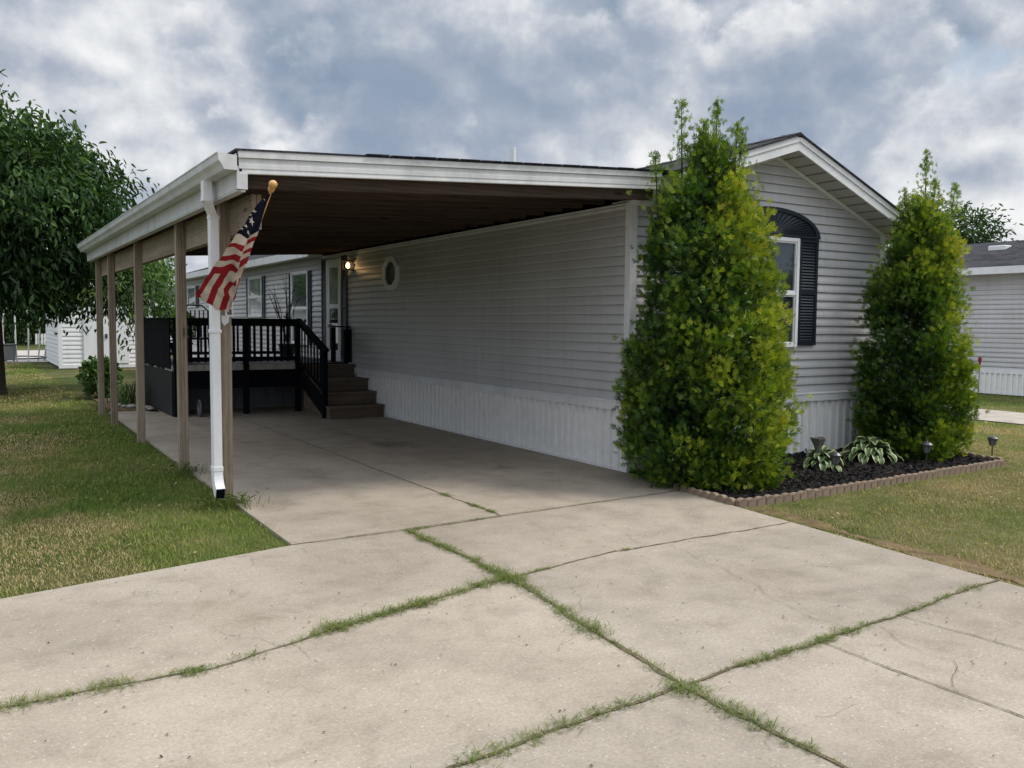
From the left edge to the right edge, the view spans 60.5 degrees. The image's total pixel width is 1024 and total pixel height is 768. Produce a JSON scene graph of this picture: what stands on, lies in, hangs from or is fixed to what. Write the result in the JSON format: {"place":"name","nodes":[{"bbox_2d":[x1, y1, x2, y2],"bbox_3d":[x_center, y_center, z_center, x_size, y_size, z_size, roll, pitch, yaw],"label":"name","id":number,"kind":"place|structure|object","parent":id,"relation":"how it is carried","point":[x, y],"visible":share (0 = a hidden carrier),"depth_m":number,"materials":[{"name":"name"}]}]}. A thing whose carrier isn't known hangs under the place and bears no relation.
{"place":"outdoors","nodes":[
{"label":"outdoors","id":0,"kind":"place"},
{"bbox_2d":[5,350,48,362],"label":"back road","id":1,"kind":"structure","parent":0,"point":[25,352],"depth_m":39.31,"materials":[{"name":"grey concrete"}]},
{"bbox_2d":[3,344,16,360],"bbox_3d":[-19.149,-1.194,33.410,0.500,0.668,0.600,-2,5,-32],"label":"wheeled bin","id":2,"kind":"object","parent":1,"relation":"on","point":[9,351],"visible":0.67,"depth_m":33.21,"materials":[{"name":"grey plastic"}]},
{"bbox_2d":[2,310,46,361],"bbox_3d":[-19.445,-1.929,34.682,2.032,1.968,2.939,-2,5,-32],"label":"trampoline","id":3,"kind":"object","parent":1,"relation":"on","point":[44,357],"visible":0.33,"depth_m":33.62,"materials":[{"name":"metal"}]},
{"bbox_2d":[157,288,175,317],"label":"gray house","id":4,"kind":"structure","parent":0,"point":[165,314],"depth_m":40.97,"materials":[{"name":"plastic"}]},
{"bbox_2d":[249,326,250,356],"bbox_3d":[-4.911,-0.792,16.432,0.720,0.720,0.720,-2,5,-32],"label":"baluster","id":5,"kind":"object","parent":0,"point":[249,341],"visible":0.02,"depth_m":16.41,"materials":[{"name":"wood"}]},
{"bbox_2d":[109,404,676,545],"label":"driveway","id":6,"kind":"structure","parent":0,"point":[314,493],"depth_m":9.32,"materials":[{"name":"concrete"}]},
{"bbox_2d":[197,400,202,415],"bbox_3d":[-5.218,0.399,14.678,0.044,0.280,0.279,-2,5,-32],"label":"hose coil","id":7,"kind":"object","parent":6,"relation":"on","point":[199,407],"visible":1,"depth_m":14.69,"materials":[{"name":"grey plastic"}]},
{"bbox_2d":[144,318,384,418],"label":"deck","id":8,"kind":"structure","parent":6,"relation":"on","point":[323,386],"depth_m":15.33,"materials":[{"name":"black paint"}]},
{"bbox_2d":[168,310,196,356],"bbox_3d":[-6.101,-0.916,16.163,0.661,0.984,0.660,-2,5,-32],"label":"potted plant","id":9,"kind":"object","parent":8,"relation":"on","point":[174,316],"visible":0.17,"depth_m":16.09,"materials":[{"name":"plant"}]},
{"bbox_2d":[187,304,209,356],"bbox_3d":[-5.574,-0.896,15.598,0.564,1.035,0.548,-2,5,-32],"label":"patio chair","id":10,"kind":"object","parent":8,"relation":"on","point":[195,338],"visible":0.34,"depth_m":15.78,"materials":[{"name":"metal"}]},
{"bbox_2d":[267,276,298,355],"bbox_3d":[-4.559,-1.321,17.443,0.634,1.641,0.717,-2,5,-32],"label":"potted shrub","id":11,"kind":"object","parent":8,"relation":"on","point":[291,346],"visible":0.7,"depth_m":17.39,"materials":[{"name":"plant"}]},
{"bbox_2d":[77,148,683,504],"bbox_3d":[-2.842,-0.841,12.137,4.708,3.222,9.895,-2,5,-32],"label":"carport","id":12,"kind":"object","parent":6,"relation":"on","point":[322,203],"visible":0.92,"depth_m":8.63,"materials":[{"name":"wood"}]},
{"bbox_2d":[196,180,277,325],"bbox_3d":[-2.247,-1.005,7.015,0.360,1.084,1.381,-2,5,-32],"label":"flag","id":13,"kind":"object","parent":12,"relation":"attached to","point":[217,290],"visible":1,"depth_m":7.12,"materials":[{"name":"fabric"}]},
{"bbox_2d":[0,490,1023,767],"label":"driveway apron","id":14,"kind":"object","parent":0,"point":[474,664],"visible":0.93,"depth_m":4.26,"materials":[{"name":"concrete"}]},
{"bbox_2d":[0,434,1023,767],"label":"grass","id":15,"kind":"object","parent":14,"relation":"on","point":[496,572],"visible":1,"depth_m":4.28,"materials":[{"name":"green plant"}]},
{"bbox_2d":[0,416,1023,767],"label":"slab joints","id":16,"kind":"object","parent":14,"relation":"on","point":[658,670],"visible":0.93,"depth_m":4.12,"materials":[{"name":"green plant"}]},
{"bbox_2d":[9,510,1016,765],"bbox_3d":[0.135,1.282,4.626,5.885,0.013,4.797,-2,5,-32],"label":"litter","id":17,"kind":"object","parent":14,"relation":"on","point":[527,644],"visible":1,"depth_m":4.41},
{"bbox_2d":[0,333,1023,598],"bbox_3d":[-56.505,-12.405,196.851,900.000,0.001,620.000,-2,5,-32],"label":"ground","id":18,"kind":"structure","parent":0,"point":[68,381],"depth_m":7.72,"materials":[{"name":"green plant"}]},
{"bbox_2d":[2,277,47,345],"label":"background tree","id":19,"kind":"object","parent":18,"relation":"on","point":[22,335],"visible":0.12,"depth_m":55.29,"materials":[{"name":"green plant"}]},
{"bbox_2d":[3,266,59,344],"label":"background tree","id":20,"kind":"object","parent":18,"relation":"on","point":[44,329],"visible":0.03,"depth_m":58.65,"materials":[{"name":"green plant"}]},
{"bbox_2d":[35,334,45,343],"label":"picket fence","id":21,"kind":"object","parent":18,"relation":"on","point":[41,341],"visible":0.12,"depth_m":54.98,"materials":[{"name":"white paint"}]},
{"bbox_2d":[0,69,174,394],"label":"shade tree","id":22,"kind":"object","parent":18,"relation":"on","point":[48,179],"visible":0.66,"depth_m":17.94,"materials":[{"name":"green plant"}]},
{"bbox_2d":[45,283,157,368],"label":"garden shed","id":23,"kind":"structure","parent":18,"relation":"on","point":[74,348],"depth_m":29.29,"materials":[{"name":"white paint"}]},
{"bbox_2d":[83,308,128,362],"bbox_3d":[-13.642,-1.616,29.518,1.400,1.860,0.069,-2,5,-32],"label":"door","id":24,"kind":"structure","parent":23,"relation":"in","point":[90,340],"depth_m":29.49,"materials":[{"name":"white paint"}]},
{"bbox_2d":[83,392,159,411],"bbox_3d":[-7.520,0.339,17.665,1.500,0.030,5.300,-2,5,-32],"label":"flower bed","id":25,"kind":"object","parent":18,"relation":"on","point":[108,406],"visible":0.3,"depth_m":16.32,"materials":[{"name":"soil"}]},
{"bbox_2d":[75,354,123,398],"bbox_3d":[-8.524,-0.135,18.132,0.862,0.989,0.901,3,5,36],"label":"bush","id":26,"kind":"object","parent":25,"relation":"on","point":[89,383],"visible":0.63,"depth_m":17.95,"materials":[{"name":"green plant"}]},
{"bbox_2d":[95,377,135,402],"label":"iris clump","id":27,"kind":"object","parent":25,"relation":"on","point":[118,390],"visible":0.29,"depth_m":17.17,"materials":[{"name":"green plant"}]},
{"bbox_2d":[105,376,149,404],"bbox_3d":[-7.136,0.063,16.545,1.213,0.682,1.214,-2,5,-32],"label":"iris clump","id":28,"kind":"object","parent":25,"relation":"on","point":[132,398],"visible":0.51,"depth_m":16.44,"materials":[{"name":"green plant"}]},
{"bbox_2d":[126,404,135,407],"bbox_3d":[-6.963,0.405,16.069,0.200,0.078,0.160,0,4,-1],"label":"border stone","id":29,"kind":"object","parent":25,"relation":"on","point":[131,406],"visible":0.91,"depth_m":16.01,"materials":[{"name":"grey stone"}]},
{"bbox_2d":[75,258,191,359],"bbox_3d":[-8.033,-1.326,18.448,2.194,3.377,2.021,3,5,34],"label":"young tree","id":30,"kind":"object","parent":25,"relation":"on","point":[132,310],"visible":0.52,"depth_m":18.32,"materials":[{"name":"green plant"}]},
{"bbox_2d":[92,257,175,317],"bbox_3d":[-15.429,-3.478,35.237,4.955,5.239,5.182,-2,5,-32],"label":"background tree","id":31,"kind":"object","parent":18,"relation":"on","point":[157,278],"visible":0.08,"depth_m":35.39,"materials":[{"name":"green plant"}]},
{"bbox_2d":[154,460,210,479],"bbox_3d":[-3.427,0.881,9.206,0.754,0.139,0.896,-2,5,-32],"label":"weed clump","id":32,"kind":"object","parent":18,"relation":"on","point":[185,470],"visible":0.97,"depth_m":9.23,"materials":[{"name":"green plant"}]},
{"bbox_2d":[182,487,272,512],"bbox_3d":[-2.497,0.983,7.654,0.767,0.164,0.841,2,4,19],"label":"weed clump","id":33,"kind":"object","parent":18,"relation":"on","point":[232,500],"visible":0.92,"depth_m":7.58,"materials":[{"name":"green plant"}]},
{"bbox_2d":[0,403,1021,574],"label":"fallen leaves","id":34,"kind":"object","parent":18,"relation":"on","point":[1001,546],"visible":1,"depth_m":8.11,"materials":[{"name":"brown plant"}]},
{"bbox_2d":[174,132,909,472],"bbox_3d":[-2.822,-1.870,19.961,4.870,4.180,23.090,-2,5,-32],"label":"mobile home","id":35,"kind":"object","parent":18,"relation":"on","point":[500,332],"visible":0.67,"depth_m":11.23,"materials":[{"name":"plastic"}]},
{"bbox_2d":[187,286,195,307],"bbox_3d":[-9.995,-2.723,27.405,0.059,0.660,1.188,-2,5,-32],"label":"window","id":36,"kind":"structure","parent":35,"relation":"in","point":[191,296],"depth_m":27.45,"materials":[{"name":"glass"}]},
{"bbox_2d":[248,276,261,316],"bbox_3d":[-6.259,-2.124,21.413,0.059,0.990,1.162,-2,5,-32],"label":"window","id":37,"kind":"structure","parent":35,"relation":"in","point":[254,283],"depth_m":21.44,"materials":[{"name":"glass"}]},
{"bbox_2d":[290,270,308,344],"bbox_3d":[-4.489,-1.609,18.588,0.059,1.540,1.083,-2,5,-32],"label":"window","id":38,"kind":"structure","parent":35,"relation":"in","point":[301,309],"depth_m":18.57,"materials":[{"name":"glass"}]},
{"bbox_2d":[326,258,342,361],"bbox_3d":[-3.432,-1.411,16.858,0.097,1.960,0.760,-2,5,-32],"label":"door","id":39,"kind":"structure","parent":35,"relation":"in","point":[333,266],"depth_m":16.85,"materials":[{"name":"white paint"}]},
{"bbox_2d":[382,256,399,289],"bbox_3d":[-2.013,-1.839,14.583,0.056,0.554,0.619,-2,5,-32],"label":"octagon window","id":40,"kind":"structure","parent":35,"relation":"in","point":[390,268],"depth_m":14.55,"materials":[{"name":"white paint"}]},
{"bbox_2d":[743,235,799,346],"bbox_3d":[3.092,-1.099,10.495,0.930,1.320,0.059,-2,5,-32],"label":"window","id":41,"kind":"structure","parent":35,"relation":"in","point":[789,248],"depth_m":10.66,"materials":[{"name":"glass"}]},
{"bbox_2d":[629,447,1007,498],"bbox_3d":[3.508,0.963,9.835,4.690,0.045,1.880,-2,5,-32],"label":"mulch bed","id":42,"kind":"object","parent":18,"relation":"on","point":[797,472],"visible":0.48,"depth_m":9.43,"materials":[{"name":"black wood"}]},
{"bbox_2d":[679,485,689,491],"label":"edging block","id":43,"kind":"structure","parent":42,"relation":"on","point":[682,488],"depth_m":8.46,"materials":[{"name":"concrete"}]},
{"bbox_2d":[686,487,695,493],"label":"edging block","id":44,"kind":"structure","parent":42,"relation":"on","point":[690,490],"depth_m":8.35,"materials":[{"name":"concrete"}]},
{"bbox_2d":[694,489,702,495],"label":"edging block","id":45,"kind":"structure","parent":42,"relation":"on","point":[697,492],"depth_m":8.26,"materials":[{"name":"concrete"}]},
{"bbox_2d":[701,491,710,498],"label":"edging block","id":46,"kind":"structure","parent":42,"relation":"on","point":[704,494],"depth_m":8.16,"materials":[{"name":"concrete"}]},
{"bbox_2d":[610,96,812,492],"bbox_3d":[2.113,-0.901,8.827,2.120,3.941,1.900,-2,5,-32],"label":"arborvitae","id":47,"kind":"object","parent":42,"relation":"on","point":[703,349],"visible":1,"depth_m":8.50,"materials":[{"name":"green plant"}]},
{"bbox_2d":[709,492,719,500],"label":"edging block","id":48,"kind":"structure","parent":42,"relation":"on","point":[713,495],"depth_m":8.05,"materials":[{"name":"concrete"}]},
{"bbox_2d":[717,494,727,502],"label":"edging block","id":49,"kind":"structure","parent":42,"relation":"on","point":[721,498],"depth_m":7.96,"materials":[{"name":"concrete"}]},
{"bbox_2d":[725,497,735,505],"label":"edging block","id":50,"kind":"structure","parent":42,"relation":"on","point":[730,500],"depth_m":7.86,"materials":[{"name":"concrete"}]},
{"bbox_2d":[735,498,746,507],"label":"edging block","id":51,"kind":"structure","parent":42,"relation":"on","point":[740,502],"depth_m":7.82,"materials":[{"name":"concrete"}]},
{"bbox_2d":[746,497,756,506],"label":"edging block","id":52,"kind":"structure","parent":42,"relation":"on","point":[751,502],"depth_m":7.88,"materials":[{"name":"concrete"}]},
{"bbox_2d":[755,496,765,505],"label":"edging block","id":53,"kind":"structure","parent":42,"relation":"on","point":[761,500],"depth_m":7.93,"materials":[{"name":"concrete"}]},
{"bbox_2d":[763,494,774,504],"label":"edging block","id":54,"kind":"structure","parent":42,"relation":"on","point":[770,499],"depth_m":7.99,"materials":[{"name":"concrete"}]},
{"bbox_2d":[804,488,814,498],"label":"edging block","id":55,"kind":"structure","parent":42,"relation":"on","point":[810,493],"depth_m":8.28,"materials":[{"name":"concrete"}]},
{"bbox_2d":[814,489,821,497],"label":"edging block","id":56,"kind":"structure","parent":42,"relation":"on","point":[818,492],"depth_m":8.34,"materials":[{"name":"concrete"}]},
{"bbox_2d":[810,436,826,469],"bbox_3d":[3.406,0.786,9.771,0.163,0.385,0.163,0,4,-9],"label":"garden urn","id":57,"kind":"object","parent":42,"relation":"on","point":[818,442],"visible":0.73,"depth_m":9.74,"materials":[{"name":"grey stone"}]},
{"bbox_2d":[800,446,847,471],"bbox_3d":[3.464,0.835,9.785,0.489,0.275,0.500,3,5,34],"label":"hosta","id":58,"kind":"object","parent":42,"relation":"on","point":[823,458],"visible":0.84,"depth_m":9.71,"materials":[{"name":"green plant"}]},
{"bbox_2d":[819,486,829,496],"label":"edging block","id":59,"kind":"structure","parent":42,"relation":"on","point":[825,491],"depth_m":8.41,"materials":[{"name":"concrete"}]},
{"bbox_2d":[828,486,836,494],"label":"edging block","id":60,"kind":"structure","parent":42,"relation":"on","point":[833,490],"depth_m":8.47,"materials":[{"name":"concrete"}]},
{"bbox_2d":[828,451,841,479],"bbox_3d":[3.333,0.867,9.058,0.136,0.360,0.136,-2,5,-32],"label":"solar lamp","id":61,"kind":"object","parent":42,"relation":"on","point":[835,456],"visible":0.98,"depth_m":9.03,"materials":[{"name":"metal"}]},
{"bbox_2d":[834,484,843,493],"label":"edging block","id":62,"kind":"structure","parent":42,"relation":"on","point":[840,489],"depth_m":8.53,"materials":[{"name":"concrete"}]},
{"bbox_2d":[842,484,850,492],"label":"edging block","id":63,"kind":"structure","parent":42,"relation":"on","point":[847,487],"depth_m":8.59,"materials":[{"name":"concrete"}]},
{"bbox_2d":[848,482,856,491],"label":"edging block","id":64,"kind":"structure","parent":42,"relation":"on","point":[853,486],"depth_m":8.65,"materials":[{"name":"concrete"}]},
{"bbox_2d":[855,481,863,490],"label":"edging block","id":65,"kind":"structure","parent":42,"relation":"on","point":[860,485],"depth_m":8.71,"materials":[{"name":"concrete"}]},
{"bbox_2d":[862,481,870,489],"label":"edging block","id":66,"kind":"structure","parent":42,"relation":"on","point":[867,484],"depth_m":8.78,"materials":[{"name":"concrete"}]},
{"bbox_2d":[840,436,903,463],"bbox_3d":[4.241,0.782,10.411,0.690,0.317,0.708,-2,5,-32],"label":"hosta","id":67,"kind":"object","parent":42,"relation":"on","point":[871,448],"visible":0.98,"depth_m":10.27,"materials":[{"name":"green plant"}]},
{"bbox_2d":[869,480,876,487],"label":"edging block","id":68,"kind":"structure","parent":42,"relation":"on","point":[873,483],"depth_m":8.84,"materials":[{"name":"concrete"}]},
{"bbox_2d":[875,478,883,486],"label":"edging block","id":69,"kind":"structure","parent":42,"relation":"on","point":[880,482],"depth_m":8.90,"materials":[{"name":"concrete"}]},
{"bbox_2d":[881,478,889,485],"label":"edging block","id":70,"kind":"structure","parent":42,"relation":"on","point":[886,481],"depth_m":8.97,"materials":[{"name":"concrete"}]},
{"bbox_2d":[888,477,895,484],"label":"edging block","id":71,"kind":"structure","parent":42,"relation":"on","point":[893,480],"depth_m":9.03,"materials":[{"name":"concrete"}]},
{"bbox_2d":[893,475,902,483],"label":"edging block","id":72,"kind":"structure","parent":42,"relation":"on","point":[899,479],"depth_m":9.09,"materials":[{"name":"concrete"}]},
{"bbox_2d":[900,474,908,482],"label":"edging block","id":73,"kind":"structure","parent":42,"relation":"on","point":[905,478],"depth_m":9.15,"materials":[{"name":"concrete"}]},
{"bbox_2d":[906,473,914,481],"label":"edging block","id":74,"kind":"structure","parent":42,"relation":"on","point":[911,477],"depth_m":9.22,"materials":[{"name":"concrete"}]},
{"bbox_2d":[913,473,920,480],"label":"edging block","id":75,"kind":"structure","parent":42,"relation":"on","point":[917,476],"depth_m":9.28,"materials":[{"name":"concrete"}]},
{"bbox_2d":[846,148,990,461],"bbox_3d":[5.050,-0.984,10.850,1.701,3.858,1.582,-2,5,-32],"label":"arborvitae","id":76,"kind":"object","parent":42,"relation":"on","point":[921,376],"visible":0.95,"depth_m":10.58,"materials":[{"name":"green plant"}]},
{"bbox_2d":[918,471,926,479],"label":"edging block","id":77,"kind":"structure","parent":42,"relation":"on","point":[923,475],"depth_m":9.34,"materials":[{"name":"concrete"}]},
{"bbox_2d":[921,441,932,465],"bbox_3d":[4.735,0.820,10.022,0.136,0.345,0.136,-2,5,-32],"label":"solar lamp","id":78,"kind":"object","parent":42,"relation":"on","point":[926,446],"visible":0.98,"depth_m":9.99,"materials":[{"name":"metal"}]},
{"bbox_2d":[924,471,931,478],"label":"edging block","id":79,"kind":"structure","parent":42,"relation":"on","point":[929,474],"depth_m":9.40,"materials":[{"name":"concrete"}]},
{"bbox_2d":[931,470,937,477],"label":"edging block","id":80,"kind":"structure","parent":42,"relation":"on","point":[935,474],"depth_m":9.47,"materials":[{"name":"concrete"}]},
{"bbox_2d":[934,468,943,476],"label":"edging block","id":81,"kind":"structure","parent":42,"relation":"on","point":[940,472],"depth_m":9.53,"materials":[{"name":"concrete"}]},
{"bbox_2d":[941,468,948,475],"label":"edging block","id":82,"kind":"structure","parent":42,"relation":"on","point":[946,471],"depth_m":9.59,"materials":[{"name":"concrete"}]},
{"bbox_2d":[947,467,954,474],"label":"edging block","id":83,"kind":"structure","parent":42,"relation":"on","point":[951,470],"depth_m":9.65,"materials":[{"name":"concrete"}]},
{"bbox_2d":[952,466,959,474],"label":"edging block","id":84,"kind":"structure","parent":42,"relation":"on","point":[957,469],"depth_m":9.72,"materials":[{"name":"concrete"}]},
{"bbox_2d":[957,465,964,472],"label":"edging block","id":85,"kind":"structure","parent":42,"relation":"on","point":[962,468],"depth_m":9.78,"materials":[{"name":"concrete"}]},
{"bbox_2d":[963,465,969,472],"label":"edging block","id":86,"kind":"structure","parent":42,"relation":"on","point":[967,468],"depth_m":9.84,"materials":[{"name":"concrete"}]},
{"bbox_2d":[968,464,975,471],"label":"edging block","id":87,"kind":"structure","parent":42,"relation":"on","point":[972,467],"depth_m":9.90,"materials":[{"name":"concrete"}]},
{"bbox_2d":[973,463,980,470],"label":"edging block","id":88,"kind":"structure","parent":42,"relation":"on","point":[978,466],"depth_m":9.97,"materials":[{"name":"concrete"}]},
{"bbox_2d":[980,462,985,469],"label":"edging block","id":89,"kind":"structure","parent":42,"relation":"on","point":[983,465],"depth_m":10.03,"materials":[{"name":"concrete"}]},
{"bbox_2d":[983,461,990,468],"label":"edging block","id":90,"kind":"structure","parent":42,"relation":"on","point":[988,465],"depth_m":10.09,"materials":[{"name":"concrete"}]},
{"bbox_2d":[988,461,995,467],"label":"edging block","id":91,"kind":"structure","parent":42,"relation":"on","point":[993,464],"depth_m":10.15,"materials":[{"name":"concrete"}]},
{"bbox_2d":[993,459,1000,467],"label":"edging block","id":92,"kind":"structure","parent":42,"relation":"on","point":[998,463],"depth_m":10.21,"materials":[{"name":"concrete"}]},
{"bbox_2d":[1000,459,1005,466],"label":"edging block","id":93,"kind":"structure","parent":42,"relation":"on","point":[1003,463],"depth_m":10.28,"materials":[{"name":"concrete"}]},
{"bbox_2d":[748,507,1023,584],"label":"bare soil","id":94,"kind":"structure","parent":18,"relation":"on","point":[977,566],"depth_m":6.29,"materials":[{"name":"brown soil"}]},
{"bbox_2d":[883,240,1023,395],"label":"neighbor home","id":95,"kind":"object","parent":18,"relation":"on","point":[996,269],"visible":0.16,"depth_m":21.13,"materials":[{"name":"plastic"}]},
{"bbox_2d":[929,191,1023,244],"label":"background tree","id":96,"kind":"object","parent":18,"relation":"on","point":[980,223],"visible":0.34,"depth_m":44.28,"materials":[{"name":"green plant"}]},
{"bbox_2d":[987,435,998,455],"bbox_3d":[5.873,0.788,10.729,0.136,0.330,0.136,-2,5,-32],"label":"solar lamp","id":97,"kind":"object","parent":18,"relation":"on","point":[992,439],"visible":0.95,"depth_m":10.70,"materials":[{"name":"metal"}]},
{"bbox_2d":[968,409,1023,424],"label":"gravel drive","id":98,"kind":"structure","parent":18,"relation":"on","point":[1005,416],"depth_m":15.85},
{"bbox_2d":[977,357,981,407],"bbox_3d":[8.837,0.011,16.612,0.070,1.040,0.061,-2,5,-32],"label":"red garden stake","id":99,"kind":"object","parent":98,"relation":"on","point":[979,360],"visible":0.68,"depth_m":16.59,"materials":[{"name":"metal"}]},
{"bbox_2d":[0,0,1023,285],"label":"sky","id":100,"kind":"structure","parent":0,"point":[171,85],"materials":[{"name":"grey"}]},
{"bbox_2d":[773,494,783,503],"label":"edging block","id":101,"kind":"structure","parent":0,"point":[778,498],"depth_m":8.04,"materials":[{"name":"concrete"}]},
{"bbox_2d":[781,493,791,502],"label":"edging block","id":102,"kind":"structure","parent":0,"point":[787,497],"depth_m":8.09,"materials":[{"name":"concrete"}]},
{"bbox_2d":[790,492,799,501],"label":"edging block","id":103,"kind":"structure","parent":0,"point":[795,496],"depth_m":8.15,"materials":[{"name":"concrete"}]},
{"bbox_2d":[797,490,807,499],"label":"edging block","id":104,"kind":"structure","parent":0,"point":[803,495],"depth_m":8.22,"materials":[{"name":"concrete"}]}
]}

